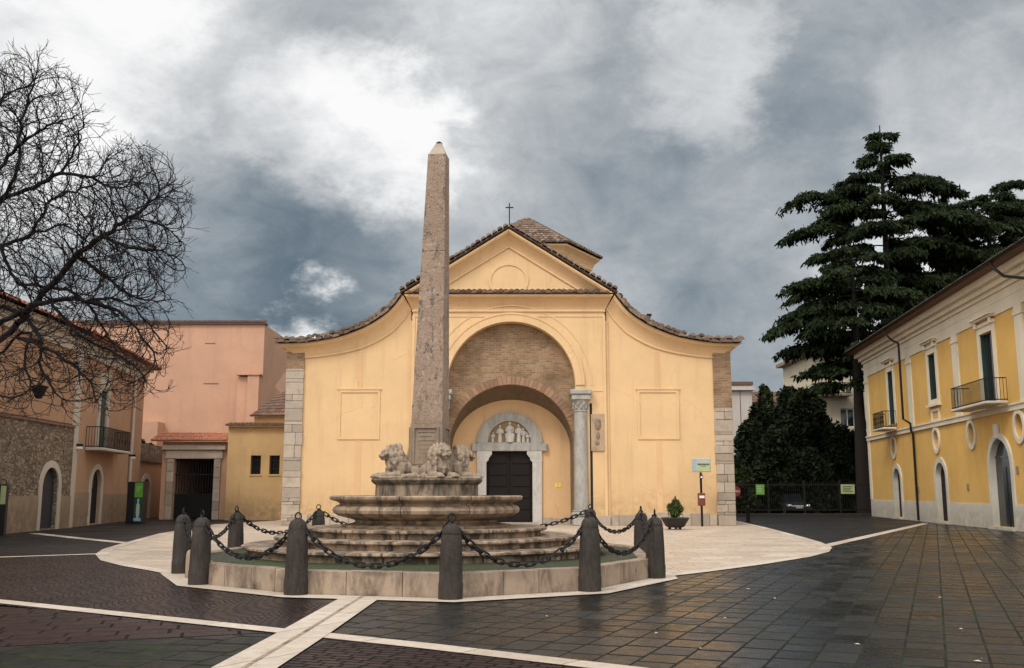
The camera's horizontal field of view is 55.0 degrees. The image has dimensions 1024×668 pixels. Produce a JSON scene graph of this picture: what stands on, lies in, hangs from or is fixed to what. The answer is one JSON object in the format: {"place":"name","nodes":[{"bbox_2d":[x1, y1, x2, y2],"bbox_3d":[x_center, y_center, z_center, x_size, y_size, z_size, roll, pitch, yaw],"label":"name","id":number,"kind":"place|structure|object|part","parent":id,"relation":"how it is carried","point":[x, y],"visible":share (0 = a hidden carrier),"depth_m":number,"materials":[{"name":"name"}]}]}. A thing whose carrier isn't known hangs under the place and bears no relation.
{"place":"outdoors","nodes":[
{"label":"outdoors","id":0,"kind":"place"},
{"bbox_2d":[0,605,257,645],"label":"red paving","id":1,"kind":"structure","parent":0,"point":[24,626],"depth_m":11.94,"materials":[{"name":"brown stone"}]},
{"bbox_2d":[0,634,271,667],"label":"grey paving","id":2,"kind":"structure","parent":0,"point":[201,652],"depth_m":10.10,"materials":[{"name":"grey stone"}]},
{"bbox_2d":[0,517,275,556],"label":"side paving","id":3,"kind":"structure","parent":0,"point":[21,544],"depth_m":35.45,"materials":[{"name":"grey stone"}]},
{"bbox_2d":[0,479,9,535],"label":"lightbox totem","id":4,"kind":"object","parent":3,"relation":"on","point":[4,493],"visible":1,"depth_m":37.07,"materials":[{"name":"black plastic"}]},
{"bbox_2d":[29,533,124,542],"bbox_3d":[-15.607,7.282,35.144,0.479,0.001,9.910,8,-12,-41],"label":"stone band","id":5,"kind":"object","parent":3,"relation":"on","point":[78,538],"visible":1,"depth_m":34.53,"materials":[{"name":"beige stone"}]},
{"bbox_2d":[0,292,162,533],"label":"brown townhouse","id":6,"kind":"structure","parent":3,"relation":"on","point":[55,473],"depth_m":44.53,"materials":[{"name":"paint"}]},
{"bbox_2d":[40,469,53,528],"bbox_3d":[-20.283,7.111,42.632,0.060,2.603,1.680,0,-9,-3],"label":"door","id":7,"kind":"structure","parent":6,"relation":"in","point":[48,484],"depth_m":42.88,"materials":[{"name":"grey wood"}]},
{"bbox_2d":[89,471,97,523],"bbox_3d":[-21.015,8.111,49.099,0.060,2.673,1.680,1,-9,-7],"label":"door","id":8,"kind":"structure","parent":6,"relation":"in","point":[94,490],"depth_m":49.46,"materials":[{"name":"brown wood"}]},
{"bbox_2d":[95,371,111,447],"bbox_3d":[-20.899,3.941,50.166,0.170,3.850,1.940,1,-9,-7],"label":"window frame","id":9,"kind":"structure","parent":6,"relation":"in","point":[100,419],"depth_m":50.15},
{"bbox_2d":[125,482,147,523],"bbox_3d":[-19.435,8.738,50.915,0.940,2.131,0.430,-2,-9,14],"label":"exhibition totem","id":10,"kind":"object","parent":3,"relation":"on","point":[136,505],"visible":1,"depth_m":50.73,"materials":[{"name":"black plastic"}]},
{"bbox_2d":[74,320,286,445],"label":"pink block","id":11,"kind":"structure","parent":3,"relation":"on","point":[221,374],"depth_m":68.47,"materials":[{"name":"paint"}]},
{"bbox_2d":[150,432,227,519],"bbox_3d":[-19.147,9.068,62.734,4.575,5.214,9.842,0,-9,0],"label":"gateway","id":12,"kind":"object","parent":3,"relation":"on","point":[193,479],"visible":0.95,"depth_m":58.46,"materials":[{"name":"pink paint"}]},
{"bbox_2d":[224,422,284,519],"bbox_3d":[-14.566,8.203,58.780,4.223,5.674,4.325,0,-9,0],"label":"yellow annex","id":13,"kind":"object","parent":3,"relation":"on","point":[254,477],"visible":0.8,"depth_m":56.98,"materials":[{"name":"paint"}]},
{"bbox_2d":[249,455,260,475],"bbox_3d":[-14.872,7.658,57.158,0.715,1.182,0.380,0,-9,0],"label":"window","id":14,"kind":"structure","parent":13,"relation":"in","point":[256,460],"depth_m":57.27,"materials":[{"name":"black glass"}]},
{"bbox_2d":[268,455,279,475],"bbox_3d":[-13.782,7.658,57.158,0.715,1.182,0.380,0,-9,0],"label":"window","id":15,"kind":"structure","parent":13,"relation":"in","point":[275,460],"depth_m":57.27,"materials":[{"name":"black glass"}]},
{"bbox_2d":[250,390,285,422],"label":"tiled outbuilding","id":16,"kind":"structure","parent":3,"relation":"on","point":[272,410],"depth_m":62.53,"materials":[{"name":"tile"}]},
{"bbox_2d":[139,439,162,517],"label":"terrace wing","id":17,"kind":"structure","parent":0,"point":[151,464],"depth_m":61.51,"materials":[{"name":"pink paint"}]},
{"bbox_2d":[109,520,820,572],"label":"travertine paving","id":18,"kind":"structure","parent":0,"point":[690,548],"depth_m":30.71,"materials":[{"name":"beige stone"}]},
{"bbox_2d":[95,520,280,572],"bbox_3d":[-11.631,7.680,37.640,4.056,0.001,38.289,2,-9,-10],"label":"paving edge","id":19,"kind":"object","parent":18,"relation":"on","point":[103,555],"visible":0.83,"depth_m":25.37,"materials":[{"name":"beige stone"}]},
{"bbox_2d":[160,568,677,601],"bbox_3d":[-1.825,4.998,20.897,10.541,0.001,12.586,0,-9,0],"label":"stone rim","id":20,"kind":"object","parent":18,"relation":"on","point":[179,579],"visible":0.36,"depth_m":16.07,"materials":[{"name":"beige stone"}]},
{"bbox_2d":[171,508,191,573],"bbox_3d":[-6.704,4.201,19.988,0.383,1.320,0.385,-2,-9,7],"label":"bollard","id":21,"kind":"object","parent":20,"relation":"on","point":[181,545],"visible":0.88,"depth_m":19.82,"materials":[{"name":"stone"}]},
{"bbox_2d":[181,513,202,543],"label":"chain","id":22,"kind":"object","parent":21,"relation":"hanging from","point":[187,532],"visible":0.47,"depth_m":19.57,"materials":[{"name":"metal"}]},
{"bbox_2d":[183,511,238,540],"bbox_3d":[-6.539,4.172,21.406,0.105,0.640,2.894,-1,-9,6],"label":"chain","id":23,"kind":"object","parent":21,"relation":"hanging from","point":[222,532],"visible":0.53,"depth_m":22.16,"materials":[{"name":"metal"}]},
{"bbox_2d":[185,550,189,577],"bbox_3d":[-6.192,4.419,18.882,0.150,0.540,0.150,0,-9,0],"label":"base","id":24,"kind":"object","parent":20,"relation":"on","point":[187,563],"visible":0.33,"depth_m":18.82,"materials":[{"name":"beige stone"}]},
{"bbox_2d":[188,510,210,584],"bbox_3d":[-5.577,3.821,17.616,0.386,1.320,0.385,3,-10,-20],"label":"bollard","id":25,"kind":"object","parent":20,"relation":"on","point":[200,560],"visible":0.89,"depth_m":17.46,"materials":[{"name":"stone"}]},
{"bbox_2d":[227,506,243,547],"bbox_3d":[-6.389,4.641,22.741,0.383,1.320,0.382,2,-9,-17],"label":"bollard","id":26,"kind":"object","parent":20,"relation":"on","point":[236,534],"visible":0.73,"depth_m":22.62,"materials":[{"name":"stone"}]},
{"bbox_2d":[236,508,320,534],"bbox_3d":[-5.691,4.614,24.124,0.105,0.626,3.098,-5,-10,27],"label":"chain","id":27,"kind":"object","parent":26,"relation":"hanging from","point":[270,532],"visible":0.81,"depth_m":23.66,"materials":[{"name":"metal"}]},
{"bbox_2d":[284,512,307,595],"bbox_3d":[-3.474,3.543,15.880,0.384,1.320,0.385,2,-8,-10],"label":"bollard","id":28,"kind":"object","parent":20,"relation":"on","point":[296,573],"visible":0.97,"depth_m":15.73,"materials":[{"name":"stone"}]},
{"bbox_2d":[200,516,287,560],"bbox_3d":[-4.522,3.488,16.782,2.805,0.743,0.105,-7,-12,39],"label":"chain","id":29,"kind":"object","parent":28,"relation":"hanging from","point":[236,554],"visible":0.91,"depth_m":16.72,"materials":[{"name":"metal"}]},
{"bbox_2d":[296,517,452,568],"bbox_3d":[-2.212,3.323,15.596,2.690,0.800,0.105,-2,-9,14],"label":"chain","id":30,"kind":"object","parent":28,"relation":"hanging from","point":[319,544],"visible":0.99,"depth_m":15.51,"materials":[{"name":"metal"}]},
{"bbox_2d":[312,504,324,525],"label":"bollard","id":31,"kind":"object","parent":20,"relation":"on","point":[318,518],"visible":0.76,"depth_m":25.33,"materials":[{"name":"stone"}]},
{"bbox_2d":[318,508,346,523],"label":"chain","id":32,"kind":"object","parent":31,"relation":"hanging from","point":[332,518],"visible":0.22,"depth_m":25.60,"materials":[{"name":"metal"}]},
{"bbox_2d":[438,513,462,599],"bbox_3d":[-0.941,3.441,15.240,0.384,1.320,0.384,-2,-9,16],"label":"bollard","id":33,"kind":"object","parent":20,"relation":"on","point":[450,585],"visible":0.98,"depth_m":15.09,"materials":[{"name":"stone"}]},
{"bbox_2d":[450,519,581,567],"bbox_3d":[0.172,3.372,15.867,2.600,0.783,0.105,5,-10,-28],"label":"chain","id":34,"kind":"object","parent":33,"relation":"hanging from","point":[503,562],"visible":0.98,"depth_m":15.75,"materials":[{"name":"metal"}]},
{"bbox_2d":[578,511,600,591],"bbox_3d":[1.300,3.630,16.421,0.387,1.320,0.380,-1,-8,9],"label":"bollard","id":35,"kind":"object","parent":20,"relation":"on","point":[589,578],"visible":0.96,"depth_m":16.27,"materials":[{"name":"stone"}]},
{"bbox_2d":[599,515,655,555],"bbox_3d":[2.017,3.623,17.694,0.105,0.727,2.964,-5,-10,30],"label":"chain","id":36,"kind":"object","parent":35,"relation":"hanging from","point":[630,550],"visible":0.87,"depth_m":17.80,"materials":[{"name":"metal"}]},
{"bbox_2d":[584,504,595,517],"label":"bollard","id":37,"kind":"object","parent":20,"relation":"on","point":[587,511],"visible":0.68,"depth_m":25.72,"materials":[{"name":"stone"}]},
{"bbox_2d":[540,508,590,526],"bbox_3d":[-0.120,4.946,26.248,4.524,0.606,0.105,-2,-9,13],"label":"chain","id":38,"kind":"object","parent":37,"relation":"hanging from","point":[566,519],"visible":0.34,"depth_m":25.88,"materials":[{"name":"metal"}]},
{"bbox_2d":[589,508,642,533],"bbox_3d":[2.535,4.644,24.372,0.105,0.610,3.031,3,-10,-19],"label":"chain","id":39,"kind":"object","parent":37,"relation":"hanging from","point":[618,531],"visible":0.88,"depth_m":24.30,"materials":[{"name":"metal"}]},
{"bbox_2d":[634,506,647,552],"bbox_3d":[3.021,4.675,22.950,0.383,1.320,0.383,-7,-11,38],"label":"bollard","id":40,"kind":"object","parent":20,"relation":"on","point":[638,534],"visible":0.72,"depth_m":22.84,"materials":[{"name":"stone"}]},
{"bbox_2d":[646,509,665,578],"bbox_3d":[2.752,4.025,18.892,0.384,1.320,0.383,5,-10,-30],"label":"bollard","id":41,"kind":"object","parent":20,"relation":"on","point":[655,553],"visible":0.94,"depth_m":18.73,"materials":[{"name":"stone"}]},
{"bbox_2d":[639,510,656,537],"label":"chain","id":42,"kind":"object","parent":41,"relation":"hanging from","point":[641,517],"visible":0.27,"depth_m":22.47,"materials":[{"name":"metal"}]},
{"bbox_2d":[208,543,647,597],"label":"fountain platform","id":43,"kind":"structure","parent":18,"relation":"on","point":[422,580],"depth_m":16.18,"materials":[{"name":"beige stone"}]},
{"bbox_2d":[241,478,605,563],"bbox_3d":[-1.820,3.891,20.948,7.600,1.595,7.600,0,-9,0],"label":"fountain","id":44,"kind":"object","parent":43,"relation":"on","point":[396,518],"visible":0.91,"depth_m":19.15,"materials":[{"name":"stone"}]},
{"bbox_2d":[370,443,420,477],"bbox_3d":[-2.336,2.695,20.882,1.244,0.749,0.676,4,-10,-23],"label":"lion statue","id":45,"kind":"object","parent":44,"relation":"on","point":[397,462],"visible":0.76,"depth_m":20.67,"materials":[{"name":"beige stone"}]},
{"bbox_2d":[408,141,449,465],"bbox_3d":[-1.777,-0.624,21.669,0.784,7.550,0.784,-1,-9,8],"label":"obelisk","id":46,"kind":"object","parent":44,"relation":"on","point":[429,427],"visible":0.81,"depth_m":21.35,"materials":[{"name":"stone"}]},
{"bbox_2d":[420,442,459,477],"bbox_3d":[-1.530,2.657,20.643,0.676,0.749,1.244,5,-10,-27],"label":"lion statue","id":47,"kind":"object","parent":44,"relation":"on","point":[438,462],"visible":0.85,"depth_m":20.34,"materials":[{"name":"beige stone"}]},
{"bbox_2d":[451,444,482,478],"bbox_3d":[-1.284,2.768,21.340,1.244,0.749,0.676,3,-10,-18],"label":"lion statue","id":48,"kind":"object","parent":44,"relation":"on","point":[462,457],"visible":0.46,"depth_m":21.16,"materials":[{"name":"beige stone"}]},
{"bbox_2d":[273,203,744,525],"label":"church","id":49,"kind":"structure","parent":18,"relation":"on","point":[576,386],"depth_m":48.92,"materials":[{"name":"paint"}]},
{"bbox_2d":[661,496,689,529],"bbox_3d":[7.092,7.766,42.821,1.280,1.493,1.280,0,-9,0],"label":"potted plant","id":50,"kind":"object","parent":18,"relation":"on","point":[675,520],"visible":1,"depth_m":42.63,"materials":[{"name":"green plant"}]},
{"bbox_2d":[692,458,710,526],"bbox_3d":[9.033,7.511,46.634,0.878,3.202,0.370,0,-9,0],"label":"information sign","id":51,"kind":"object","parent":18,"relation":"on","point":[700,465],"visible":1,"depth_m":46.76,"materials":[{"name":"metal"}]},
{"bbox_2d":[735,486,740,519],"bbox_3d":[12.799,9.674,56.192,0.600,1.950,0.120,0,-9,0],"label":"road sign","id":52,"kind":"object","parent":18,"relation":"on","point":[737,491],"visible":0.69,"depth_m":56.24,"materials":[{"name":"metal"}]},
{"bbox_2d":[672,521,831,574],"bbox_3d":[9.423,7.466,36.304,3.842,0.001,36.473,-2,-9,15],"label":"paving edge","id":53,"kind":"object","parent":18,"relation":"on","point":[824,548],"visible":0.93,"depth_m":24.98,"materials":[{"name":"beige stone"}]},
{"bbox_2d":[0,512,1023,667],"bbox_3d":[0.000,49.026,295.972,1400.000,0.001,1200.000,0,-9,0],"label":"ground","id":54,"kind":"structure","parent":0,"point":[921,595],"depth_m":13.22,"materials":[{"name":"grey stone"}]},
{"bbox_2d":[6,553,95,556],"bbox_3d":[-14.976,5.463,23.777,9.423,0.001,0.520,5,-10,-29],"label":"stone band","id":55,"kind":"object","parent":54,"relation":"on","point":[46,555],"visible":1,"depth_m":25.39,"materials":[{"name":"beige stone"}]},
{"bbox_2d":[0,37,208,426],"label":"bare tree","id":56,"kind":"object","parent":54,"relation":"on","point":[23,314],"visible":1,"depth_m":23.11,"materials":[{"name":"brown plant"}]},
{"bbox_2d":[0,556,329,627],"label":"cobbled court","id":57,"kind":"object","parent":54,"relation":"on","point":[93,582],"visible":0.91,"depth_m":15.72,"materials":[{"name":"grey stone"}]},
{"bbox_2d":[0,599,284,631],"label":"stone band","id":58,"kind":"object","parent":57,"relation":"on","point":[197,621],"visible":1,"depth_m":13.02,"materials":[{"name":"beige stone"}]},
{"bbox_2d":[211,596,381,667],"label":"stone band","id":59,"kind":"object","parent":54,"relation":"on","point":[278,657],"visible":1,"depth_m":11.19,"materials":[{"name":"beige stone"}]},
{"bbox_2d":[241,596,362,667],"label":"drain groove","id":60,"kind":"object","parent":59,"relation":"on","point":[282,644],"visible":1,"depth_m":11.17},
{"bbox_2d":[277,639,582,667],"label":"cobbles","id":61,"kind":"object","parent":54,"relation":"on","point":[335,653],"visible":1,"depth_m":9.74,"materials":[{"name":"stone"}]},
{"bbox_2d":[323,633,644,667],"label":"stone band","id":62,"kind":"object","parent":54,"relation":"on","point":[538,658],"visible":1,"depth_m":10.11,"materials":[{"name":"beige stone"}]},
{"bbox_2d":[732,464,756,512],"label":"evergreen tree","id":63,"kind":"object","parent":54,"relation":"on","point":[743,473],"visible":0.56,"depth_m":68.75,"materials":[{"name":"green plant"}]},
{"bbox_2d":[733,417,764,512],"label":"evergreen tree","id":64,"kind":"object","parent":54,"relation":"on","point":[746,439],"visible":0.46,"depth_m":75.13,"materials":[{"name":"green plant"}]},
{"bbox_2d":[748,400,771,434],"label":"evergreen tree","id":65,"kind":"object","parent":54,"relation":"on","point":[759,411],"visible":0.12,"depth_m":83.73,"materials":[{"name":"green plant"}]},
{"bbox_2d":[754,383,774,411],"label":"evergreen tree","id":66,"kind":"object","parent":54,"relation":"on","point":[765,395],"visible":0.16,"depth_m":87.81,"materials":[{"name":"green plant"}]},
{"bbox_2d":[750,424,800,512],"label":"evergreen tree","id":67,"kind":"object","parent":54,"relation":"on","point":[773,457],"visible":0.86,"depth_m":72.70,"materials":[{"name":"green plant"}]},
{"bbox_2d":[768,403,784,425],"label":"evergreen tree","id":68,"kind":"object","parent":54,"relation":"on","point":[774,417],"visible":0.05,"depth_m":85.50,"materials":[{"name":"green plant"}]},
{"bbox_2d":[775,385,818,456],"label":"evergreen tree","id":69,"kind":"object","parent":54,"relation":"on","point":[797,420],"visible":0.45,"depth_m":79.27,"materials":[{"name":"green plant"}]},
{"bbox_2d":[807,402,829,455],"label":"evergreen tree","id":70,"kind":"object","parent":54,"relation":"on","point":[821,420],"visible":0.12,"depth_m":81.22,"materials":[{"name":"green plant"}]},
{"bbox_2d":[790,445,847,512],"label":"evergreen tree","id":71,"kind":"object","parent":54,"relation":"on","point":[809,464],"visible":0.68,"depth_m":75.22,"materials":[{"name":"green plant"}]},
{"bbox_2d":[808,396,832,440],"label":"evergreen tree","id":72,"kind":"object","parent":54,"relation":"on","point":[814,400],"visible":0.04,"depth_m":82.47,"materials":[{"name":"green plant"}]},
{"bbox_2d":[820,420,856,512],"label":"evergreen tree","id":73,"kind":"object","parent":54,"relation":"on","point":[836,442],"visible":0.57,"depth_m":77.60,"materials":[{"name":"green plant"}]},
{"bbox_2d":[840,429,855,511],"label":"evergreen tree","id":74,"kind":"object","parent":54,"relation":"on","point":[852,445],"visible":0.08,"depth_m":78.77,"materials":[{"name":"green plant"}]},
{"bbox_2d":[851,461,868,511],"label":"evergreen tree","id":75,"kind":"object","parent":54,"relation":"on","point":[854,500],"depth_m":75.17,"materials":[{"name":"green plant"}]},
{"bbox_2d":[826,523,924,545],"bbox_3d":[15.288,8.069,40.067,0.406,0.001,24.379,-5,-10,29],"label":"stone band","id":76,"kind":"object","parent":54,"relation":"on","point":[861,537],"visible":1,"depth_m":36.87,"materials":[{"name":"beige stone"}]},
{"bbox_2d":[774,125,1022,383],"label":"cedar tree","id":77,"kind":"object","parent":54,"relation":"on","point":[842,212],"visible":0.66,"depth_m":79.15,"materials":[{"name":"green plant"}]},
{"bbox_2d":[889,214,964,314],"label":"cedar tree","id":78,"kind":"object","parent":54,"relation":"on","point":[912,229],"visible":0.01,"depth_m":97.85,"materials":[{"name":"green plant"}]},
{"bbox_2d":[843,237,1023,531],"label":"yellow townhouse","id":79,"kind":"structure","parent":54,"relation":"on","point":[943,376],"depth_m":48.58,"materials":[{"name":"paint"}]},
{"bbox_2d":[879,357,896,424],"bbox_3d":[23.321,3.557,60.554,0.600,3.991,2.240,-1,-9,7],"label":"window frame","id":80,"kind":"structure","parent":79,"relation":"in","point":[890,377],"depth_m":60.94,"materials":[{"name":"white stone"}]},
{"bbox_2d":[890,436,896,458],"bbox_3d":[23.512,6.921,60.219,0.360,1.480,1.240,-1,-9,7],"label":"oval window","id":81,"kind":"structure","parent":79,"relation":"in","point":[892,437],"depth_m":60.09,"materials":[{"name":"white stone"}]},
{"bbox_2d":[898,473,901,516],"bbox_3d":[23.567,9.556,59.333,0.090,2.932,1.560,-1,-9,7],"label":"door","id":82,"kind":"structure","parent":79,"relation":"in","point":[898,473],"depth_m":59.80,"materials":[{"name":"grey wood"}]},
{"bbox_2d":[918,337,940,421],"bbox_3d":[22.335,2.490,52.211,0.600,4.368,2.240,-1,-9,7],"label":"window frame","id":83,"kind":"structure","parent":79,"relation":"in","point":[933,388],"depth_m":52.58,"materials":[{"name":"white paint"}]},
{"bbox_2d":[932,427,939,453],"bbox_3d":[22.521,5.584,51.859,0.360,1.480,1.240,-1,-9,7],"label":"oval window","id":84,"kind":"structure","parent":79,"relation":"in","point":[937,450],"depth_m":51.73,"materials":[{"name":"white stone"}]},
{"bbox_2d":[941,466,947,520],"bbox_3d":[22.580,8.172,51.023,0.090,3.039,1.660,-1,-9,7],"label":"door","id":85,"kind":"structure","parent":79,"relation":"in","point":[943,484],"depth_m":51.45,"materials":[{"name":"brown wood"}]},
{"bbox_2d":[966,419,976,449],"bbox_3d":[21.891,4.733,46.541,0.360,1.480,1.240,-1,-9,7],"label":"oval window","id":86,"kind":"structure","parent":79,"relation":"in","point":[971,446],"depth_m":46.44,"materials":[{"name":"white stone"}]},
{"bbox_2d":[967,312,1000,409],"bbox_3d":[21.389,1.252,44.230,0.600,4.132,2.560,-1,-9,7],"label":"window frame","id":87,"kind":"structure","parent":79,"relation":"in","point":[986,344],"depth_m":44.64,"materials":[{"name":"white paint"}]},
{"bbox_2d":[995,441,1014,526],"bbox_3d":[21.598,6.471,42.845,0.100,3.815,2.460,-1,-9,7],"label":"door","id":88,"kind":"structure","parent":79,"relation":"in","point":[1002,459],"depth_m":43.19,"materials":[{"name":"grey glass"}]},
{"bbox_2d":[1012,409,1023,443],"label":"oval window","id":89,"kind":"structure","parent":79,"relation":"in","point":[1020,440],"depth_m":40.90,"materials":[{"name":"white stone"}]},
{"bbox_2d":[865,189,1023,428],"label":"cedar tree","id":90,"kind":"object","parent":54,"relation":"on","point":[1002,207],"visible":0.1,"depth_m":90.01,"materials":[{"name":"green plant"}]},
{"bbox_2d":[980,179,1023,248],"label":"cedar tree","id":91,"kind":"object","parent":54,"relation":"on","point":[1011,185],"visible":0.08,"depth_m":94.00,"materials":[{"name":"green plant"}]},
{"bbox_2d":[0,0,1023,391],"label":"sky","id":92,"kind":"structure","parent":0,"point":[666,140],"materials":[{"name":"grey"}]},
{"bbox_2d":[731,382,754,454],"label":"pale building","id":93,"kind":"structure","parent":0,"point":[741,398],"depth_m":92.08,"materials":[{"name":"white paint"}]},
{"bbox_2d":[752,391,779,405],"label":"long roofed house","id":94,"kind":"structure","parent":0,"point":[754,398],"depth_m":126.38,"materials":[{"name":"beige paint"}]},
{"bbox_2d":[776,339,866,434],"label":"cream apartment block","id":95,"kind":"structure","parent":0,"point":[839,408],"depth_m":98.25,"materials":[{"name":"paint"}]},
{"bbox_2d":[840,409,853,426],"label":"window","id":96,"kind":"structure","parent":95,"relation":"in","point":[847,415],"depth_m":98.21,"materials":[{"name":"grey glass"}]},
{"bbox_2d":[738,516,919,543],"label":"paving","id":97,"kind":"structure","parent":0,"point":[827,529],"depth_m":47.88,"materials":[{"name":"grey stone"}]},
{"bbox_2d":[746,505,750,521],"bbox_3d":[12.658,9.640,52.720,0.280,0.920,0.280,0,-9,0],"label":"iron post","id":98,"kind":"object","parent":97,"relation":"on","point":[747,513],"visible":1,"depth_m":52.65,"materials":[{"name":"black metal"}]},
{"bbox_2d":[776,494,809,512],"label":"parked car","id":99,"kind":"object","parent":97,"relation":"on","point":[793,502],"visible":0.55,"depth_m":70.89,"materials":[{"name":"paint"}]},
{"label":"windows","id":100,"kind":"part","parent":99,"relation":"part of","materials":[{"name":"black glass"}]},
{"bbox_2d":[735,480,871,515],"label":"iron fence","id":101,"kind":"object","parent":97,"relation":"on","point":[804,484],"visible":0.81,"depth_m":67.60,"materials":[{"name":"black metal"}]},
{"bbox_2d":[756,484,764,494],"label":"notice sign","id":102,"kind":"object","parent":101,"relation":"attached to","point":[759,489],"visible":1,"depth_m":67.54,"materials":[{"name":"green plastic"}]},
{"bbox_2d":[841,484,854,493],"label":"notice sign","id":103,"kind":"object","parent":101,"relation":"attached to","point":[847,488],"visible":1,"depth_m":67.54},
{"bbox_2d":[759,246,930,512],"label":"cedar tree","id":104,"kind":"object","parent":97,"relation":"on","point":[822,321],"visible":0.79,"depth_m":72.01,"materials":[{"name":"green plant"}]}
]}

